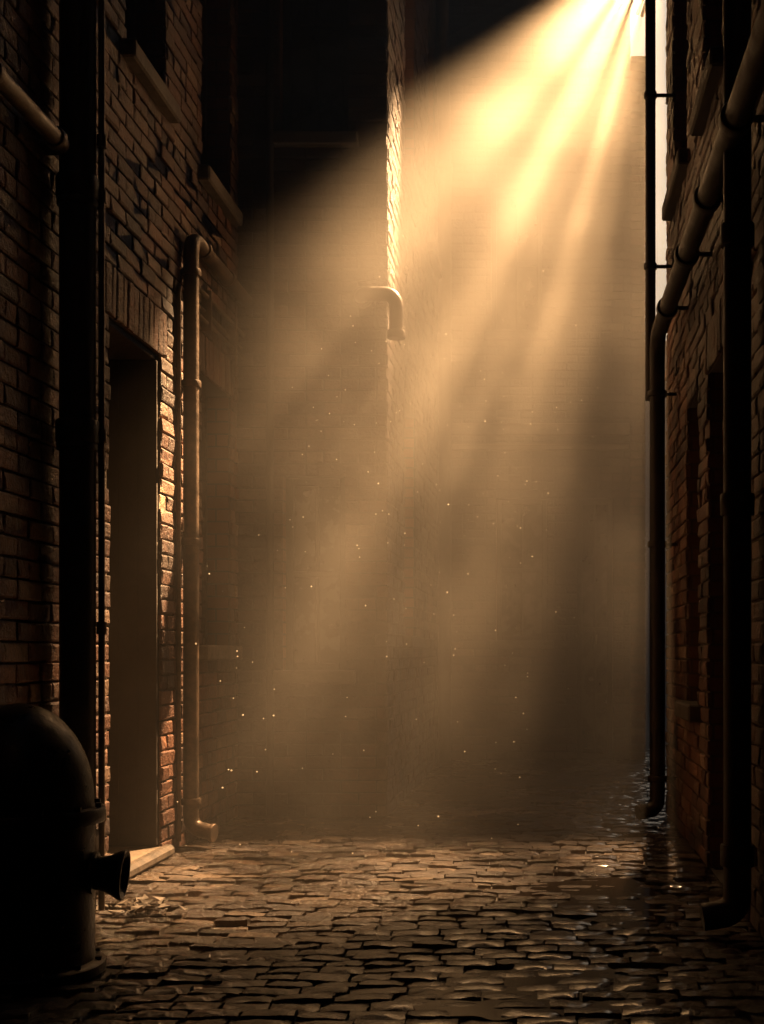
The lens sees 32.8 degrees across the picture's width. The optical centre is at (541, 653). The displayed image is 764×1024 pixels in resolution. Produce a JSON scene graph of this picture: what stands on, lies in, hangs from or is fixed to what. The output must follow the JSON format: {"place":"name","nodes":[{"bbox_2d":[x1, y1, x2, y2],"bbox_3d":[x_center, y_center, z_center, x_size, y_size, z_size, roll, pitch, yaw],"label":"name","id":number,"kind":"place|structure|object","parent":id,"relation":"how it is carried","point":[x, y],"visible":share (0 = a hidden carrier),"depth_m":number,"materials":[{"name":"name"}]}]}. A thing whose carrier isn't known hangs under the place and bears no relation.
{"place":"outdoors","nodes":[
{"label":"outdoors","id":0,"kind":"place"},
{"bbox_2d":[0,748,763,1023],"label":"cobblestone pavement","id":1,"kind":"structure","parent":0,"point":[389,898],"depth_m":5.05,"materials":[{"name":"brown stone"}]},
{"bbox_2d":[0,703,130,993],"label":"fire hydrant","id":2,"kind":"object","parent":1,"relation":"on","point":[57,870],"visible":1,"depth_m":4.04,"materials":[{"name":"black metal"}]},
{"bbox_2d":[0,0,238,892],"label":"front wall","id":3,"kind":"structure","parent":1,"relation":"on","point":[160,205],"depth_m":5.89,"materials":[{"name":"brick"}]},
{"bbox_2d":[0,61,68,155],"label":"wall pipe","id":4,"kind":"object","parent":3,"relation":"attached to","point":[53,140],"depth_m":4.68,"materials":[{"name":"metal"}]},
{"bbox_2d":[55,0,99,909],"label":"drainpipe","id":5,"kind":"object","parent":3,"relation":"attached to","point":[77,187],"visible":0.73,"depth_m":5.04,"materials":[{"name":"metal"}]},
{"bbox_2d":[96,0,106,910],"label":"conduit pipe","id":6,"kind":"object","parent":3,"relation":"attached to","point":[101,146],"visible":0.86,"depth_m":5.12,"materials":[{"name":"metal"}]},
{"bbox_2d":[106,317,158,846],"bbox_3d":[-2.140,-0.237,6.155,0.360,2.574,0.790,0,0,0],"label":"door","id":7,"kind":"structure","parent":3,"relation":"attached to","point":[132,486],"depth_m":6.52,"materials":[{"name":"wood"}]},
{"bbox_2d":[119,0,180,122],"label":"window","id":8,"kind":"structure","parent":3,"relation":"attached to","point":[141,48],"depth_m":6.57,"materials":[{"name":"glass"}]},
{"bbox_2d":[176,285,244,841],"bbox_3d":[-1.923,-0.535,7.494,0.075,3.070,1.413,0,0,0],"label":"conduit pipe","id":9,"kind":"object","parent":3,"relation":"attached to","point":[230,331],"visible":0.91,"depth_m":6.79,"materials":[{"name":"metal"}]},
{"bbox_2d":[180,233,252,841],"bbox_3d":[-1.853,-0.643,7.510,0.214,3.317,1.380,0,0,0],"label":"drainpipe","id":10,"kind":"object","parent":3,"relation":"attached to","point":[197,247],"visible":0.95,"depth_m":6.87,"materials":[{"name":"metal"}]},
{"bbox_2d":[197,0,242,225],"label":"window","id":11,"kind":"structure","parent":3,"relation":"attached to","point":[212,177],"depth_m":8.00,"materials":[{"name":"glass"}]},
{"bbox_2d":[199,374,242,660],"bbox_3d":[-2.022,-0.779,7.665,0.275,1.645,0.810,0,0,0],"label":"window","id":12,"kind":"structure","parent":3,"relation":"attached to","point":[214,523],"depth_m":8.00,"materials":[{"name":"glass"}]},
{"bbox_2d":[106,844,174,878],"bbox_3d":[-2.080,1.020,6.190,0.360,0.060,0.900,0,0,0],"label":"door step","id":13,"kind":"object","parent":1,"relation":"on","point":[143,859],"depth_m":6.34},
{"bbox_2d":[95,894,186,914],"bbox_3d":[-1.671,1.023,5.185,0.419,0.038,0.370,0,0,-28],"label":"debris pile","id":14,"kind":"object","parent":1,"relation":"on","point":[144,905],"visible":0.91,"depth_m":5.17,"materials":[{"name":"paper"}]},
{"bbox_2d":[235,0,387,816],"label":"end wall","id":15,"kind":"structure","parent":1,"relation":"on","point":[330,230],"depth_m":8.19,"materials":[{"name":"brick"}]},
{"bbox_2d":[265,0,274,815],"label":"drainpipe","id":16,"kind":"object","parent":15,"relation":"attached to","point":[269,374],"visible":1,"depth_m":8.12,"materials":[{"name":"metal"}]},
{"bbox_2d":[273,476,355,683],"bbox_3d":[-1.460,-0.468,8.242,0.540,1.333,0.235,0,0,0],"label":"window","id":17,"kind":"structure","parent":15,"relation":"attached to","point":[314,614],"depth_m":8.34,"materials":[{"name":"glass"}]},
{"bbox_2d":[273,0,358,147],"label":"window","id":18,"kind":"structure","parent":15,"relation":"attached to","point":[313,73],"depth_m":8.34,"materials":[{"name":"glass"}]},
{"bbox_2d":[351,286,404,340],"bbox_3d":[-1.047,-2.163,8.105,0.374,0.355,0.145,0,0,18],"label":"vent pipe","id":19,"kind":"object","parent":15,"relation":"attached to","point":[362,297],"visible":1,"depth_m":8.05,"materials":[{"name":"metal"}]},
{"bbox_2d":[385,0,438,814],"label":"side wall","id":20,"kind":"structure","parent":1,"relation":"on","point":[412,379],"depth_m":9.88,"materials":[{"name":"brick"}]},
{"bbox_2d":[402,402,423,648],"bbox_3d":[-1.042,-0.935,9.600,0.235,1.801,0.940,0,0,0],"label":"window","id":21,"kind":"structure","parent":20,"relation":"attached to","point":[411,640],"depth_m":10.00,"materials":[{"name":"glass"}]},
{"bbox_2d":[403,0,423,211],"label":"window","id":22,"kind":"structure","parent":20,"relation":"attached to","point":[412,176],"depth_m":10.00,"materials":[{"name":"glass"}]},
{"bbox_2d":[427,20,441,278],"bbox_3d":[-1.042,-4.524,11.450,0.235,2.113,0.840,0,0,0],"label":"window","id":23,"kind":"structure","parent":20,"relation":"attached to","point":[434,257],"depth_m":11.80,"materials":[{"name":"glass"}]},
{"bbox_2d":[436,0,452,762],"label":"drainpipe","id":24,"kind":"object","parent":20,"relation":"attached to","point":[444,341],"visible":1,"depth_m":11.94,"materials":[{"name":"metal"}]},
{"bbox_2d":[449,0,630,759],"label":"wall","id":25,"kind":"structure","parent":1,"relation":"on","point":[539,94],"depth_m":12.59,"materials":[{"name":"brick"}]},
{"bbox_2d":[484,189,548,339],"bbox_3d":[-0.250,-3.821,12.643,0.640,1.489,0.235,0,0,0],"label":"window","id":26,"kind":"structure","parent":25,"relation":"attached to","point":[516,254],"depth_m":12.74,"materials":[{"name":"glass"}]},
{"bbox_2d":[489,498,553,649],"bbox_3d":[-0.200,-0.779,12.643,0.640,1.489,0.235,0,0,0],"label":"window","id":27,"kind":"structure","parent":25,"relation":"attached to","point":[521,606],"depth_m":12.74,"materials":[{"name":"glass"}]},
{"bbox_2d":[451,56,644,450],"bbox_3d":[0.025,-3.925,12.705,2.010,3.870,0.390,0,0,0],"label":"string course","id":28,"kind":"object","parent":25,"relation":"attached to","point":[637,63],"visible":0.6,"depth_m":12.52,"materials":[{"name":"stone"}]},
{"bbox_2d":[578,498,612,759],"bbox_3d":[0.525,-0.237,12.680,0.350,2.574,0.160,0,0,0],"label":"door","id":29,"kind":"structure","parent":25,"relation":"attached to","point":[595,628],"depth_m":12.74,"materials":[{"name":"wood"}]},
{"bbox_2d":[411,961,671,1020],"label":"puddle","id":30,"kind":"object","parent":1,"relation":"on","point":[485,1009],"visible":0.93,"depth_m":3.90,"materials":[{"name":"black liquid"}]},
{"bbox_2d":[512,877,684,928],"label":"puddle","id":31,"kind":"object","parent":1,"relation":"on","point":[625,887],"visible":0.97,"depth_m":5.55,"materials":[{"name":"black liquid"}]},
{"bbox_2d":[629,72,645,758],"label":"wing wall","id":32,"kind":"structure","parent":1,"relation":"on","point":[637,640],"depth_m":12.63,"materials":[{"name":"brick"}]},
{"bbox_2d":[665,0,763,938],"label":"front wall","id":33,"kind":"structure","parent":1,"relation":"on","point":[694,346],"depth_m":6.52,"materials":[{"name":"brick"}]},
{"bbox_2d":[644,0,675,400],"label":"drainpipe","id":34,"kind":"object","parent":33,"relation":"attached to","point":[651,95],"visible":0.92,"depth_m":7.82,"materials":[{"name":"metal"}]},
{"bbox_2d":[662,0,689,220],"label":"window","id":35,"kind":"structure","parent":33,"relation":"attached to","point":[677,178],"depth_m":7.90,"materials":[{"name":"glass"}]},
{"bbox_2d":[674,394,702,722],"bbox_3d":[0.882,-0.506,6.875,0.275,1.723,0.690,0,0,0],"label":"window","id":36,"kind":"structure","parent":33,"relation":"attached to","point":[688,711],"depth_m":7.15,"materials":[{"name":"glass"}]},
{"bbox_2d":[635,0,763,819],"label":"wall pipe","id":37,"kind":"object","parent":33,"relation":"attached to","point":[737,118],"depth_m":7.58,"materials":[{"name":"metal"}]},
{"bbox_2d":[690,0,722,135],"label":"window","id":38,"kind":"structure","parent":33,"relation":"attached to","point":[711,74],"depth_m":6.21,"materials":[{"name":"glass"}]},
{"bbox_2d":[710,352,722,883],"bbox_3d":[0.940,-0.159,5.950,0.240,2.418,0.600,0,0,0],"label":"door","id":39,"kind":"structure","parent":33,"relation":"attached to","point":[716,626],"depth_m":6.25,"materials":[{"name":"wood"}]},
{"bbox_2d":[700,0,754,930],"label":"drainpipe","id":40,"kind":"object","parent":33,"relation":"attached to","point":[731,907],"visible":1,"depth_m":4.71,"materials":[{"name":"metal"}]},
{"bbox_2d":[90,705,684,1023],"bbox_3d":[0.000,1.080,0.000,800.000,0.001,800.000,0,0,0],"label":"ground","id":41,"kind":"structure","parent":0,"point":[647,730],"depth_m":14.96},
{"bbox_2d":[629,71,641,751],"bbox_3d":[-0.105,-6.950,15.150,2.190,16.000,4.900,0,0,0],"label":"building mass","id":42,"kind":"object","parent":41,"relation":"on","point":[629,442],"visible":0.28,"depth_m":12.87,"materials":[{"name":"brick"}]},
{"bbox_2d":[644,355,667,704],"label":"front wall","id":43,"kind":"structure","parent":41,"relation":"on","point":[647,574],"depth_m":25.99,"materials":[{"name":"brick"}]},
{"bbox_2d":[644,444,649,531],"bbox_3d":[1.950,-3.353,26.062,1.040,1.801,0.275,0,0,0],"label":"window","id":44,"kind":"structure","parent":43,"relation":"attached to","point":[647,498],"depth_m":26.18,"materials":[{"name":"glass"}]},
{"bbox_2d":[177,268,600,853],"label":"dust motes","id":45,"kind":"object","parent":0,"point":[404,545],"visible":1,"depth_m":6.96,"materials":[{"name":"white"}]},
{"bbox_2d":[617,0,644,16],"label":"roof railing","id":46,"kind":"object","parent":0,"point":[638,8],"visible":1,"depth_m":10.51,"materials":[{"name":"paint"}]},
{"bbox_2d":[629,0,667,340],"label":"sky","id":47,"kind":"structure","parent":0,"point":[637,23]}
]}

